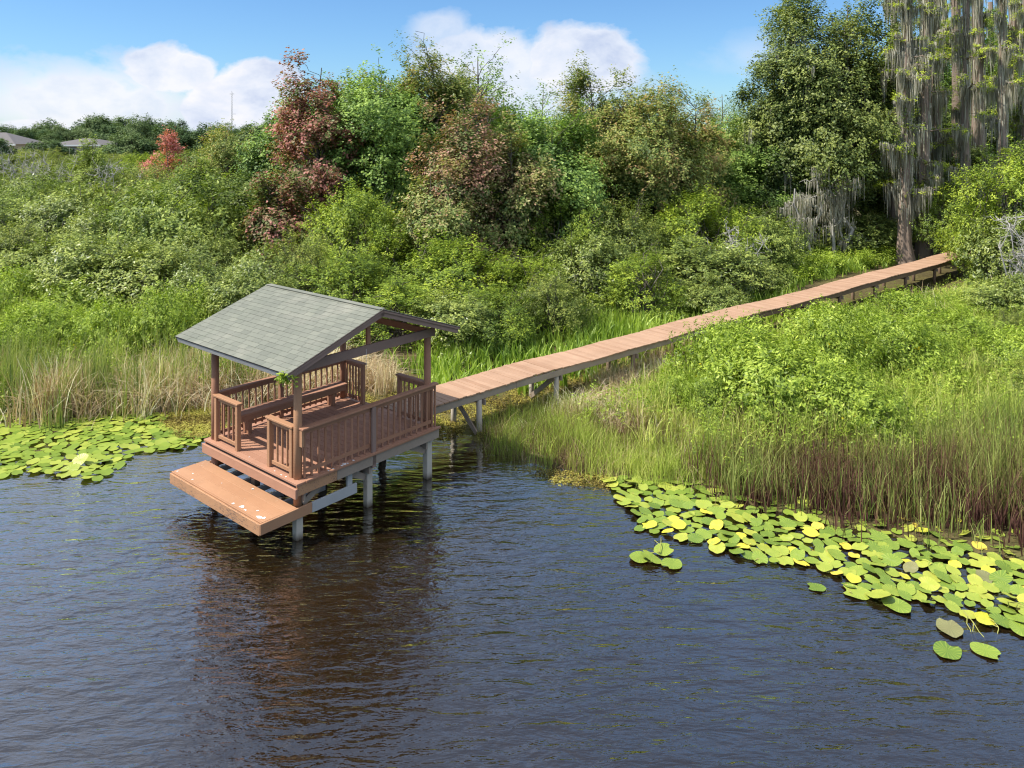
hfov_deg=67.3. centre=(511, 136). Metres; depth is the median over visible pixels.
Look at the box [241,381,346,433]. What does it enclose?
bench
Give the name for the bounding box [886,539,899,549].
lily pad
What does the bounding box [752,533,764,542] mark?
lily pad
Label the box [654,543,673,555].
lily pad
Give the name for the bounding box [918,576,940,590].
lily pad
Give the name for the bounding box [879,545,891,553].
lily pad
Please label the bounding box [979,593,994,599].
lily pad
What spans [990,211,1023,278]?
bare shrub
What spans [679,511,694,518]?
lily pad
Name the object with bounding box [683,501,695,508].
lily pad
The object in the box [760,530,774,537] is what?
lily pad
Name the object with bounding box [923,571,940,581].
lily pad
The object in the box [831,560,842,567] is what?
lily pad
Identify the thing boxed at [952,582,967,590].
lily pad
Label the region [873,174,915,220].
wood tree
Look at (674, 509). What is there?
lily pad
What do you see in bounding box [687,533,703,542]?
lily pad
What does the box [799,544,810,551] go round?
lily pad
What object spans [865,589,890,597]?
lily pad
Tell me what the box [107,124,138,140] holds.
tree
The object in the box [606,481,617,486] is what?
lily pad
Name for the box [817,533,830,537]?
lily pad
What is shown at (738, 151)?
wood tree
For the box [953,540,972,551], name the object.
lily pad
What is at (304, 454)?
pavilion
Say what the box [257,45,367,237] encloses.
maple tree
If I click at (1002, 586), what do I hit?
lily pad
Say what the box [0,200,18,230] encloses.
bay shrub
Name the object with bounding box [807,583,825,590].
lily pad
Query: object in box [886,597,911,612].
lily pad
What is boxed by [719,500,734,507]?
lily pad
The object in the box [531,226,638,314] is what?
bay shrub
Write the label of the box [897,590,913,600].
lily pad
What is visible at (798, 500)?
lily pad
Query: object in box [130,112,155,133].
tree
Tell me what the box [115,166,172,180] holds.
olive shrub
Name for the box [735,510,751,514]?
lily pad
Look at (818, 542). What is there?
lily pad
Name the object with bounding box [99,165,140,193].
olive shrub
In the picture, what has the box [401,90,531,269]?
maple tree
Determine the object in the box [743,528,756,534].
lily pad
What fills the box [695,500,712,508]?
lily pad
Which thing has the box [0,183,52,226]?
willow shrub
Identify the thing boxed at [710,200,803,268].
olive shrub
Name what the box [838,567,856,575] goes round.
lily pad
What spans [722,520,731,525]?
lily pad
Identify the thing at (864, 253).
leafy weeds
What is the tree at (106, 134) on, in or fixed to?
on the ground at (947, 275)
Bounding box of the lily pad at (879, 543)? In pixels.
[874,540,888,546]
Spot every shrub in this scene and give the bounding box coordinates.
[0,147,47,185]
[0,152,38,179]
[0,156,41,175]
[0,158,15,176]
[0,162,84,199]
[0,168,17,207]
[0,169,67,207]
[0,171,28,193]
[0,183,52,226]
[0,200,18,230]
[0,216,54,258]
[0,218,87,258]
[0,223,29,249]
[0,223,127,317]
[0,245,60,294]
[0,259,51,315]
[0,293,98,356]
[0,316,55,364]
[2,248,129,292]
[4,144,88,186]
[4,184,88,237]
[9,152,82,175]
[12,147,65,165]
[12,272,133,324]
[15,156,68,177]
[19,173,139,244]
[26,223,171,308]
[33,185,100,201]
[39,176,115,204]
[42,154,90,174]
[46,156,132,174]
[56,199,126,248]
[59,292,159,367]
[62,235,215,326]
[72,159,141,182]
[80,211,133,247]
[82,158,122,172]
[83,156,140,199]
[85,180,130,197]
[90,153,289,291]
[90,184,130,212]
[90,188,226,291]
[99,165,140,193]
[102,152,146,165]
[110,160,175,195]
[111,151,188,171]
[111,176,174,203]
[112,181,223,232]
[113,277,204,361]
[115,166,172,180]
[118,179,169,206]
[130,149,214,160]
[133,171,214,208]
[145,161,204,191]
[160,156,212,169]
[161,244,244,313]
[161,272,222,347]
[164,225,243,292]
[191,151,240,162]
[192,179,234,214]
[197,263,299,316]
[202,209,264,270]
[209,237,306,299]
[261,222,342,294]
[277,245,414,309]
[293,176,428,299]
[302,185,398,291]
[337,211,426,289]
[338,274,463,350]
[349,210,482,325]
[357,224,480,296]
[372,228,543,331]
[384,156,486,283]
[400,283,505,367]
[452,280,552,353]
[471,219,551,286]
[475,247,576,332]
[500,266,606,340]
[506,185,614,290]
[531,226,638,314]
[551,215,641,286]
[573,192,670,295]
[583,243,703,326]
[614,208,725,248]
[620,230,764,315]
[621,216,713,289]
[638,180,775,278]
[645,368,703,423]
[651,214,753,276]
[654,314,788,425]
[659,232,778,312]
[674,270,750,313]
[674,383,739,427]
[679,357,746,431]
[691,317,857,452]
[693,306,794,357]
[706,219,771,293]
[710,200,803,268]
[728,203,816,272]
[731,255,796,295]
[763,294,904,388]
[777,210,844,250]
[778,297,874,333]
[778,349,922,450]
[782,337,872,376]
[809,301,868,332]
[812,211,875,248]
[813,200,918,259]
[828,297,889,329]
[846,306,975,395]
[848,362,893,394]
[857,284,968,325]
[861,218,939,253]
[889,324,969,373]
[894,174,1000,265]
[895,302,1022,352]
[931,138,1023,280]
[940,351,1017,386]
[941,131,1023,280]
[944,272,1023,317]
[945,205,1023,289]
[952,321,1023,375]
[983,323,1023,366]
[988,303,1023,335]
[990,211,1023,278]
[990,271,1023,314]
[996,349,1023,403]
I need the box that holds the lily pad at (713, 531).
[708,529,717,533]
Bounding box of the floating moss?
[153,357,637,491]
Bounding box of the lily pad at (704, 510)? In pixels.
[700,508,711,513]
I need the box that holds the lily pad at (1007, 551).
[1003,549,1014,554]
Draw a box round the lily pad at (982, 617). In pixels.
[974,611,994,624]
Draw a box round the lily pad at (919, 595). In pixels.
[911,590,926,601]
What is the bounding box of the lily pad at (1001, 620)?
[988,613,1009,627]
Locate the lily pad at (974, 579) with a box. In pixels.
[967,574,982,585]
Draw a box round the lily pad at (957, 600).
[943,593,962,606]
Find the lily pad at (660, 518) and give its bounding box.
[655,516,668,521]
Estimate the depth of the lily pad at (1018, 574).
13.11 m
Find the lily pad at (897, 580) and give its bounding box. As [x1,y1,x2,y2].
[891,578,906,583]
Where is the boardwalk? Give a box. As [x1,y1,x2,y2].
[384,251,962,434]
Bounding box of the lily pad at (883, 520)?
[876,517,889,523]
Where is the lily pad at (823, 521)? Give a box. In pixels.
[820,518,828,524]
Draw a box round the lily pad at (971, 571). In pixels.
[966,568,975,573]
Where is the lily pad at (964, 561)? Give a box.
[957,557,970,564]
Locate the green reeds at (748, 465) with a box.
[0,269,1023,555]
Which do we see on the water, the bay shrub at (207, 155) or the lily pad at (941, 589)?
the lily pad at (941, 589)
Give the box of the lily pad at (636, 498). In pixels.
[625,492,640,502]
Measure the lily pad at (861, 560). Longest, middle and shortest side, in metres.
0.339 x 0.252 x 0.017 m
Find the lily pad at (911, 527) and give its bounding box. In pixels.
[901,524,913,531]
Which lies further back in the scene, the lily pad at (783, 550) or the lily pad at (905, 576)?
the lily pad at (783, 550)
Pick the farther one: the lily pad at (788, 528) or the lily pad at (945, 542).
the lily pad at (788, 528)
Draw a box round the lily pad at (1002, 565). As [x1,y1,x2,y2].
[995,560,1016,573]
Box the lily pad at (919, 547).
[909,545,925,549]
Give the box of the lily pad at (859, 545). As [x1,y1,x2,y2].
[851,542,868,549]
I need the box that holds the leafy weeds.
[0,234,1023,473]
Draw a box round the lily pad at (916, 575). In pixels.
[910,572,922,578]
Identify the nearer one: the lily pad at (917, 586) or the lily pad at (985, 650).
the lily pad at (985, 650)
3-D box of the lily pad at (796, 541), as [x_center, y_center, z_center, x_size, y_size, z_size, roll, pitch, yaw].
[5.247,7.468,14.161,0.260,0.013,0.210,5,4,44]
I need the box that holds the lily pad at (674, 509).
[666,506,680,512]
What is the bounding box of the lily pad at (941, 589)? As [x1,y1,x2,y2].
[938,586,948,592]
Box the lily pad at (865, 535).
[857,532,869,537]
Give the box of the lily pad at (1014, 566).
[1003,560,1021,569]
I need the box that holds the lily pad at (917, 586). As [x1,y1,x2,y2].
[906,581,921,589]
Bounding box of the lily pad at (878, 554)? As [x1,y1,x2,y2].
[875,552,884,558]
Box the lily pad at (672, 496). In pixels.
[668,495,678,499]
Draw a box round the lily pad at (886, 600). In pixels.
[881,595,895,605]
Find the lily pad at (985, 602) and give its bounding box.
[980,598,993,606]
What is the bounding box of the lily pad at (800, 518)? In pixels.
[793,511,807,521]
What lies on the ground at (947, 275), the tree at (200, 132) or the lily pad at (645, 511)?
the tree at (200, 132)
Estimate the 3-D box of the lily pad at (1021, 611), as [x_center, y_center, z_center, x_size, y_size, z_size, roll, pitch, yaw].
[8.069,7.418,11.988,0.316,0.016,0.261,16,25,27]
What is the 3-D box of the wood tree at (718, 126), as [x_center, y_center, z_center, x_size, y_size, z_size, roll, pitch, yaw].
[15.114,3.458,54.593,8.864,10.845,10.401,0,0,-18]
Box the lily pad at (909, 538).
[904,534,916,540]
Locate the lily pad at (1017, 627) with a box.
[1009,620,1023,635]
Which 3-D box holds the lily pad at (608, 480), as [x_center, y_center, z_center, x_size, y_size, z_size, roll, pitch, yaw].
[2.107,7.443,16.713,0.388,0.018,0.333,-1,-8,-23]
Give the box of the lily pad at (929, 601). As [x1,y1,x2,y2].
[921,599,935,603]
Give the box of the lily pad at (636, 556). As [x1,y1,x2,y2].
[629,551,648,562]
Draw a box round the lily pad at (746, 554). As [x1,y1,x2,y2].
[741,550,752,559]
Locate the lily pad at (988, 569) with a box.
[981,565,995,573]
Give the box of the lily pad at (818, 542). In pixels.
[813,538,823,546]
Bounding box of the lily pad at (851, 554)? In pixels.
[848,552,859,557]
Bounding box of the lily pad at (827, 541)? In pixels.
[822,538,840,547]
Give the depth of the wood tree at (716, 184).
45.69 m
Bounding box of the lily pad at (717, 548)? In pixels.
[709,541,724,553]
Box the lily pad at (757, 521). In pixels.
[750,517,762,526]
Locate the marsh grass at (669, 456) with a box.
[0,272,1023,492]
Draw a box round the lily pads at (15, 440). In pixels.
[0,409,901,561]
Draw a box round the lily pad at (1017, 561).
[1009,558,1023,564]
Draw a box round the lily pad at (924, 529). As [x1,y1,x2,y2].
[915,527,927,531]
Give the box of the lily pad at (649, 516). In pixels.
[641,514,652,520]
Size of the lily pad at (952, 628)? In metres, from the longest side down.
0.452 x 0.363 x 0.023 m
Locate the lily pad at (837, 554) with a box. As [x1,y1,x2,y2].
[827,549,846,560]
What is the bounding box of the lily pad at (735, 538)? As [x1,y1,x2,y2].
[727,534,739,543]
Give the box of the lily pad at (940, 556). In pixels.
[930,553,950,558]
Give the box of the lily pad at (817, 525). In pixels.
[811,522,823,529]
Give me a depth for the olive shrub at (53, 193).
48.73 m
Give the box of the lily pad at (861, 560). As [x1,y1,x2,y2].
[856,558,870,565]
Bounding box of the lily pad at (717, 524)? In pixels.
[709,519,722,529]
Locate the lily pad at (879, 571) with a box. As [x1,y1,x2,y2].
[874,568,890,578]
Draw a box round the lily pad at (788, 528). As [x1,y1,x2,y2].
[781,527,794,529]
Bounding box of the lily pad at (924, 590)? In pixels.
[919,588,931,593]
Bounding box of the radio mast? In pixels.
[231,93,232,129]
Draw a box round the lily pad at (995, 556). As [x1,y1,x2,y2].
[986,552,1002,560]
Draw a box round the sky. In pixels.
[0,0,1008,132]
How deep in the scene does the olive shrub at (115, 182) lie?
56.51 m
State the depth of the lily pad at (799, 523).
14.86 m
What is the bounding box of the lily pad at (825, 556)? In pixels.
[818,550,833,561]
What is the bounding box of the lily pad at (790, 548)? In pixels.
[786,546,795,553]
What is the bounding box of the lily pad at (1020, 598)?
[1016,594,1023,601]
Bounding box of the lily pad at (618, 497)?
[613,494,625,500]
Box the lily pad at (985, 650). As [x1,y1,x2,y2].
[970,642,1000,658]
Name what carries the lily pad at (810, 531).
on the water
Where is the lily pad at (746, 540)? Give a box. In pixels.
[742,537,755,544]
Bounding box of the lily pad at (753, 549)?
[749,547,762,552]
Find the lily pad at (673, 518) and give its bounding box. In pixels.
[667,515,679,521]
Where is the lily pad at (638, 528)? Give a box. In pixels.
[634,525,645,530]
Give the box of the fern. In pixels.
[274,370,298,389]
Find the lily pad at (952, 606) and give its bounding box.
[944,600,960,612]
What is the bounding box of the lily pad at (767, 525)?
[761,521,773,530]
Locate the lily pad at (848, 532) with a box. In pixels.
[835,528,854,537]
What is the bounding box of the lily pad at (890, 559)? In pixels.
[881,553,902,565]
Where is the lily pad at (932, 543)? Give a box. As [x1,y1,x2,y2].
[923,538,936,545]
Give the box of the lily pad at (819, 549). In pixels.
[815,545,824,552]
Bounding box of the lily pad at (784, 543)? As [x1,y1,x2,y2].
[778,542,791,545]
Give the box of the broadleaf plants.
[11,247,1019,415]
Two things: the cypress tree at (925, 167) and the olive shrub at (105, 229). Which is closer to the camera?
the olive shrub at (105, 229)
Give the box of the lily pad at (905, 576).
[899,572,910,578]
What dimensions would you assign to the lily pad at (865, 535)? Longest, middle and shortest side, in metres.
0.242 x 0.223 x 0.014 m
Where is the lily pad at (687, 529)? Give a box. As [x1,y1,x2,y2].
[679,526,694,532]
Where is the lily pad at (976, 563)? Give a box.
[968,559,986,567]
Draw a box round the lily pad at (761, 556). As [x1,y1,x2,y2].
[752,550,767,563]
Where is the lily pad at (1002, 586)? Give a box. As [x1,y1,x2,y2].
[994,581,1010,592]
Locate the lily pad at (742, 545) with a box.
[734,543,750,547]
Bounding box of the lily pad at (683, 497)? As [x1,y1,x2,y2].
[676,494,690,501]
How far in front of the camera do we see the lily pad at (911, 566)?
13.28 m
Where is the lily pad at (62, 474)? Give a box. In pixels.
[56,470,71,477]
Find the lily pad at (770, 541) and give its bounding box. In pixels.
[763,539,780,544]
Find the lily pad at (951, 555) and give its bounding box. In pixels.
[939,551,958,559]
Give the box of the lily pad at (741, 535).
[736,532,746,538]
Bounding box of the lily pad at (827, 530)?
[819,527,836,535]
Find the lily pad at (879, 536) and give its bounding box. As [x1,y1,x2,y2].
[868,530,890,541]
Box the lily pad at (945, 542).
[940,538,953,545]
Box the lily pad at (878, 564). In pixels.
[870,562,886,566]
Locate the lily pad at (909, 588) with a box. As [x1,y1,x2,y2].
[897,582,915,594]
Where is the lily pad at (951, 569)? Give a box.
[946,564,960,575]
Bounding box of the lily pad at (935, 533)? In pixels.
[929,531,943,537]
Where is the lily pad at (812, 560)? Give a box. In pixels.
[802,557,819,563]
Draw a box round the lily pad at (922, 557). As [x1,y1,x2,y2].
[915,555,931,560]
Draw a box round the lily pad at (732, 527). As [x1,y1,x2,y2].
[724,524,738,529]
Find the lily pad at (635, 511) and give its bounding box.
[630,509,641,515]
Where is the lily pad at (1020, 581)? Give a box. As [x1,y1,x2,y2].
[1013,578,1023,584]
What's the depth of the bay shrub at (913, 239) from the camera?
47.31 m
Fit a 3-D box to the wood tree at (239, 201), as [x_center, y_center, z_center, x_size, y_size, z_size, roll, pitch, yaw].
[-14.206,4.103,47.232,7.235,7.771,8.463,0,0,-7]
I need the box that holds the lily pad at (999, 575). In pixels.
[989,570,1012,583]
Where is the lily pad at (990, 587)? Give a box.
[983,581,999,592]
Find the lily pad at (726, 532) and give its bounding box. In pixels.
[717,530,735,535]
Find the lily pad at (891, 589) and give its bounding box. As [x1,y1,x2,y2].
[882,584,899,595]
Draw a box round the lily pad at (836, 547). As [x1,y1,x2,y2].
[825,545,840,550]
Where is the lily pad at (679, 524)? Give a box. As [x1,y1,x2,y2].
[671,519,686,528]
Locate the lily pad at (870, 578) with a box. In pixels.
[864,574,879,583]
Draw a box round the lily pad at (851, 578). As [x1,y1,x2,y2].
[846,573,861,582]
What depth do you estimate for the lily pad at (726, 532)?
14.45 m
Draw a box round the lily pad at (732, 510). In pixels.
[726,507,739,512]
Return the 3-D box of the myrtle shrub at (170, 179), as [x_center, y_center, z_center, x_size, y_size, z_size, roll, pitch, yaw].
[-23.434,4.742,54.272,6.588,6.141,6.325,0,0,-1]
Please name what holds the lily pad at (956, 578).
on the water
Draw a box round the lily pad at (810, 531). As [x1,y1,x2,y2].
[802,527,819,536]
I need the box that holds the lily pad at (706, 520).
[701,517,715,525]
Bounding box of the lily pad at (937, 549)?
[930,546,946,552]
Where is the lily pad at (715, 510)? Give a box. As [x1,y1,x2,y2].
[706,506,725,514]
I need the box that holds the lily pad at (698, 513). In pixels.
[688,510,704,515]
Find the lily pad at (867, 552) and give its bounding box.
[861,549,875,556]
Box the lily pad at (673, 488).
[666,486,679,490]
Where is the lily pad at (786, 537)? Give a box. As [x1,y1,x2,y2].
[779,533,793,540]
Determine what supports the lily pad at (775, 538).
on the water
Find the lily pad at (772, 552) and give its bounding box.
[765,548,781,556]
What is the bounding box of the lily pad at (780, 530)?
[773,528,787,532]
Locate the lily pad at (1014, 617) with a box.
[1003,612,1023,622]
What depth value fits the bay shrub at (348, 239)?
37.22 m
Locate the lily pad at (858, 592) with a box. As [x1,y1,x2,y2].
[843,584,870,599]
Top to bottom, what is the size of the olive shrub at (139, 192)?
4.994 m
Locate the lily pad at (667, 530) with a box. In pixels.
[662,528,673,532]
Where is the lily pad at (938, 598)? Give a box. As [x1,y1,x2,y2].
[931,595,946,602]
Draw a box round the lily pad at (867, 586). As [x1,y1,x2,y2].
[858,582,871,589]
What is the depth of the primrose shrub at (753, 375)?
19.01 m
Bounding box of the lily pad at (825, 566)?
[816,561,832,571]
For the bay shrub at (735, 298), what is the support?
on the ground at (947, 275)
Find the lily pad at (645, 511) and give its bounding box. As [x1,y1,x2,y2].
[639,507,651,514]
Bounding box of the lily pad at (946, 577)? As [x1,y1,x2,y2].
[934,569,954,583]
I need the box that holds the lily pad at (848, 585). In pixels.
[842,582,855,587]
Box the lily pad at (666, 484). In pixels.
[658,481,672,489]
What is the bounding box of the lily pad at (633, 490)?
[627,488,642,494]
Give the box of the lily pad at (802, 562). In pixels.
[793,558,809,565]
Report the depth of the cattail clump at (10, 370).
20.95 m
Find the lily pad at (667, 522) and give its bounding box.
[662,519,672,526]
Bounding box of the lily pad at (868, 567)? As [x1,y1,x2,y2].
[862,562,875,572]
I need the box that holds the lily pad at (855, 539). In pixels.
[848,538,862,541]
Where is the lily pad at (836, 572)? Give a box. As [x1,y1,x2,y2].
[830,570,842,574]
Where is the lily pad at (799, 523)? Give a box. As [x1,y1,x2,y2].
[793,520,804,525]
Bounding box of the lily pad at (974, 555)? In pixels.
[968,552,981,558]
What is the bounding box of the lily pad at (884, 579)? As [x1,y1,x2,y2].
[878,575,895,586]
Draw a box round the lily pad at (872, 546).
[865,540,882,551]
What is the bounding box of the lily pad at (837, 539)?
[831,537,846,542]
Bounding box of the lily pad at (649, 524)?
[642,520,656,528]
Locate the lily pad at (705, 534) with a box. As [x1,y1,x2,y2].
[695,528,711,539]
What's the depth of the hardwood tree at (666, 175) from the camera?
41.00 m
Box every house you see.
[0,132,45,152]
[60,138,115,161]
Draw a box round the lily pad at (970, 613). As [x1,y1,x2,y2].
[959,610,975,618]
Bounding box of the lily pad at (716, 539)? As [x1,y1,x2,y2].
[707,537,720,544]
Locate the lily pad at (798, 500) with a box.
[797,496,809,505]
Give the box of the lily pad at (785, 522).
[777,518,796,527]
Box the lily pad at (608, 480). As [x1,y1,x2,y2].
[599,477,616,481]
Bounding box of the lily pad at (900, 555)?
[893,552,908,558]
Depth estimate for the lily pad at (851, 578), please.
12.99 m
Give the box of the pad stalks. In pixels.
[624,487,1023,636]
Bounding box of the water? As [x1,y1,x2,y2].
[0,397,1023,767]
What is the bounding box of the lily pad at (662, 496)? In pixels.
[656,492,669,500]
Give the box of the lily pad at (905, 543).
[897,538,916,547]
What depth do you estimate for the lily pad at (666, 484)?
16.48 m
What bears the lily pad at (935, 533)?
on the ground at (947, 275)
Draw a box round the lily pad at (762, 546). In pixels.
[756,543,769,550]
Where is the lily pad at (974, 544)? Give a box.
[972,541,986,549]
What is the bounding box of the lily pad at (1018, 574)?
[1012,570,1023,577]
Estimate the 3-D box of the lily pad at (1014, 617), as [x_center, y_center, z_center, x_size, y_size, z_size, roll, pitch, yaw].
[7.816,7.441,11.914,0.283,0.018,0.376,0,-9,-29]
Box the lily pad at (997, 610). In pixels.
[986,607,1000,613]
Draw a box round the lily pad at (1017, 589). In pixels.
[1009,584,1023,594]
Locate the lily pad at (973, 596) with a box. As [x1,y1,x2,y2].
[964,592,982,601]
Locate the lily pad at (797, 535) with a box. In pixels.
[789,532,803,538]
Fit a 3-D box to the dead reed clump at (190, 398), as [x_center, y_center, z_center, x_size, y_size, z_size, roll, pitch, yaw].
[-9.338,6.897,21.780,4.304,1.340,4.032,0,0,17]
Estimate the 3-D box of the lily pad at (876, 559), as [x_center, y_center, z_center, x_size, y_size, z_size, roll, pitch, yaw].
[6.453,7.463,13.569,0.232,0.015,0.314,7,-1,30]
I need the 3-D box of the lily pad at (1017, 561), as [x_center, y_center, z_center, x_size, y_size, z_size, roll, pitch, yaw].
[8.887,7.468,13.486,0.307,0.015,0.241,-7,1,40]
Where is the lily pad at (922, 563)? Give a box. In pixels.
[915,559,931,567]
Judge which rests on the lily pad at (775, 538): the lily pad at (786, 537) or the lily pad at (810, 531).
the lily pad at (786, 537)
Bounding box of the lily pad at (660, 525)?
[652,523,667,528]
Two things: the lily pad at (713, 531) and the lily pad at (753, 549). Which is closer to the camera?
the lily pad at (753, 549)
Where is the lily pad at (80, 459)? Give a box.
[72,453,88,464]
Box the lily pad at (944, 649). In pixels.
[933,641,961,659]
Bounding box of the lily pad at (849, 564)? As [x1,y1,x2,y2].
[843,562,856,567]
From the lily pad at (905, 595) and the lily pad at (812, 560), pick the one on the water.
the lily pad at (812, 560)
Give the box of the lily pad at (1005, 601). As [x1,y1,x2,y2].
[997,598,1019,607]
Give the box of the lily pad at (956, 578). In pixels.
[949,574,965,583]
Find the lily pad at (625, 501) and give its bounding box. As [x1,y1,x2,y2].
[617,498,631,504]
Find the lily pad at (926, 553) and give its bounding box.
[919,550,933,557]
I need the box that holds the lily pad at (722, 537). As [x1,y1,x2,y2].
[717,533,728,540]
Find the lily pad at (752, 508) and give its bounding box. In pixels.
[746,506,758,512]
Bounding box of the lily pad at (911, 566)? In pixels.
[903,561,917,572]
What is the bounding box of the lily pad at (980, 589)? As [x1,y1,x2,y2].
[966,583,986,593]
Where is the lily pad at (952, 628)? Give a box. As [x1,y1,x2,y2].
[936,618,963,637]
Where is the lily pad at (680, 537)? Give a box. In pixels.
[673,533,687,541]
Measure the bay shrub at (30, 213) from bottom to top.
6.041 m
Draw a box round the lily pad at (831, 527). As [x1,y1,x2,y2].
[827,525,839,531]
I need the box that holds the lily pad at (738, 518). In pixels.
[730,513,747,522]
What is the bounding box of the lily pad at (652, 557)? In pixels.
[640,550,661,563]
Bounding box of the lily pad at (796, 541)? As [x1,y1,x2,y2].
[789,538,803,545]
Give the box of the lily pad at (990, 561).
[978,556,996,565]
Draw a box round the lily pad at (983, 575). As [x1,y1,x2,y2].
[975,569,992,582]
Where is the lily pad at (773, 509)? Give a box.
[758,506,777,511]
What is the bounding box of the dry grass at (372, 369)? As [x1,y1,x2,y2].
[0,273,1023,506]
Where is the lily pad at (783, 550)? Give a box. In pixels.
[772,544,788,555]
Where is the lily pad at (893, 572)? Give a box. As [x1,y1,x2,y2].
[885,568,899,576]
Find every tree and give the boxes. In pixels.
[0,122,16,132]
[0,138,18,157]
[8,127,37,138]
[11,139,72,158]
[13,126,41,140]
[21,143,80,160]
[25,142,51,152]
[27,117,66,133]
[34,129,61,138]
[38,132,69,141]
[46,122,71,140]
[47,162,97,183]
[66,133,119,192]
[67,118,90,140]
[72,115,111,139]
[80,114,114,137]
[88,122,127,140]
[94,132,168,161]
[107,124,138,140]
[111,115,133,127]
[112,142,143,154]
[116,133,158,157]
[121,114,152,150]
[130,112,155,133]
[137,128,192,182]
[147,118,185,132]
[147,122,188,157]
[148,131,160,154]
[159,118,260,186]
[161,125,205,156]
[166,118,190,131]
[166,149,223,216]
[186,122,238,153]
[203,121,239,133]
[211,143,288,248]
[229,122,264,151]
[230,88,312,190]
[238,167,326,287]
[240,108,311,226]
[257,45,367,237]
[263,69,354,211]
[302,44,451,254]
[307,67,387,183]
[360,74,500,208]
[372,30,477,214]
[377,76,418,94]
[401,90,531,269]
[407,62,488,106]
[426,31,528,186]
[432,67,508,142]
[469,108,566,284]
[478,128,550,198]
[479,78,537,140]
[481,95,621,286]
[516,80,577,153]
[537,49,681,224]
[544,88,602,133]
[570,92,651,219]
[589,72,736,250]
[604,106,652,136]
[643,103,727,222]
[646,65,744,221]
[684,135,762,224]
[690,110,770,181]
[690,114,732,155]
[696,98,744,128]
[717,107,744,134]
[718,127,760,183]
[718,145,759,177]
[721,59,850,225]
[723,126,828,242]
[725,0,931,215]
[776,166,825,259]
[815,170,862,255]
[829,43,918,221]
[868,68,951,223]
[872,0,948,264]
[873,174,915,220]
[875,1,912,239]
[886,0,963,259]
[888,22,951,108]
[912,0,971,247]
[912,1,957,240]
[913,145,995,232]
[916,61,1021,161]
[936,0,997,222]
[940,0,950,65]
[948,136,1023,218]
[949,0,987,165]
[950,0,1009,154]
[950,56,1021,153]
[961,5,1020,84]
[969,0,1023,218]
[984,2,1007,46]
[985,94,1023,156]
[989,0,1020,159]
[1007,0,1023,159]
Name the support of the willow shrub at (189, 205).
on the ground at (947, 275)
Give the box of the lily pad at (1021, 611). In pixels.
[1018,603,1023,614]
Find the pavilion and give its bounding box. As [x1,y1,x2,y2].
[170,284,460,540]
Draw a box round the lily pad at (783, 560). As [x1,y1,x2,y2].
[775,555,793,564]
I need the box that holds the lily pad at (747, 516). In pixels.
[742,512,754,522]
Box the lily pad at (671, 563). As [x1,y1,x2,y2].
[661,558,681,568]
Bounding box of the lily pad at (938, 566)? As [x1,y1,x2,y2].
[928,562,946,573]
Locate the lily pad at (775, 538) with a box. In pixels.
[769,537,781,540]
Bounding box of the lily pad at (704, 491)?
[699,489,715,495]
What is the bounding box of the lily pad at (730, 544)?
[725,543,737,546]
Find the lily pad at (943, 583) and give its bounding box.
[938,579,955,589]
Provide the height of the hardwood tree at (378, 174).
13.247 m
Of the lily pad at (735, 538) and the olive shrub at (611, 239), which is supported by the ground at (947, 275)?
the olive shrub at (611, 239)
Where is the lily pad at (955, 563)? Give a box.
[948,560,961,567]
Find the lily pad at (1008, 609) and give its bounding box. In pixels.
[998,605,1016,612]
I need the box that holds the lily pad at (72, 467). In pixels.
[60,464,79,471]
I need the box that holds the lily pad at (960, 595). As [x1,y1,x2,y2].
[955,591,965,597]
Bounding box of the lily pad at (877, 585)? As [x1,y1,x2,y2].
[872,583,883,588]
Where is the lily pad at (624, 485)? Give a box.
[619,483,631,486]
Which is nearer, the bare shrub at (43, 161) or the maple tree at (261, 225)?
the maple tree at (261, 225)
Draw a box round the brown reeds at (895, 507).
[475,375,1023,559]
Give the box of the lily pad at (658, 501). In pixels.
[652,498,663,505]
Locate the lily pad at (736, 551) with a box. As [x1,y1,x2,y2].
[729,548,743,553]
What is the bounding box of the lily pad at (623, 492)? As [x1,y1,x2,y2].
[617,489,629,495]
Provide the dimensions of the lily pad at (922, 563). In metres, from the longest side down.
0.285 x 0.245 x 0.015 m
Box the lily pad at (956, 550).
[951,546,963,555]
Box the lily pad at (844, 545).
[839,542,851,549]
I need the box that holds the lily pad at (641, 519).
[637,516,646,522]
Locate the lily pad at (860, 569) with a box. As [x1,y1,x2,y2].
[848,565,867,575]
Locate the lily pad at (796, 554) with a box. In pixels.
[790,548,804,560]
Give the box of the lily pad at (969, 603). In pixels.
[964,600,975,606]
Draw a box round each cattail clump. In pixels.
[0,334,68,418]
[12,364,43,415]
[40,375,66,432]
[48,336,136,415]
[75,342,170,418]
[145,344,180,389]
[150,332,207,405]
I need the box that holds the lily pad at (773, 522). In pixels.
[768,520,778,525]
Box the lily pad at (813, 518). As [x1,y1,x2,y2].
[806,513,820,521]
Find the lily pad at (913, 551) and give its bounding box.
[909,547,919,556]
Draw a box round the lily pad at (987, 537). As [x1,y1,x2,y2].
[975,536,990,538]
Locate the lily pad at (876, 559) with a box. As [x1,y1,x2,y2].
[870,556,883,563]
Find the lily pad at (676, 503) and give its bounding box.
[669,499,685,507]
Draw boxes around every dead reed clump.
[0,341,136,427]
[19,361,108,420]
[82,360,200,422]
[96,362,230,418]
[159,351,255,411]
[195,361,314,407]
[245,366,348,408]
[365,353,402,398]
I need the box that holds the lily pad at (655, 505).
[648,502,660,508]
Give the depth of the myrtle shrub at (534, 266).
29.84 m
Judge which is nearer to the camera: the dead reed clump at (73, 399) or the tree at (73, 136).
the dead reed clump at (73, 399)
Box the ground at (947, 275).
[1,135,1023,559]
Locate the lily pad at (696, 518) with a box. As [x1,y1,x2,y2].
[692,516,702,523]
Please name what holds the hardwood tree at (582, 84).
on the ground at (947, 275)

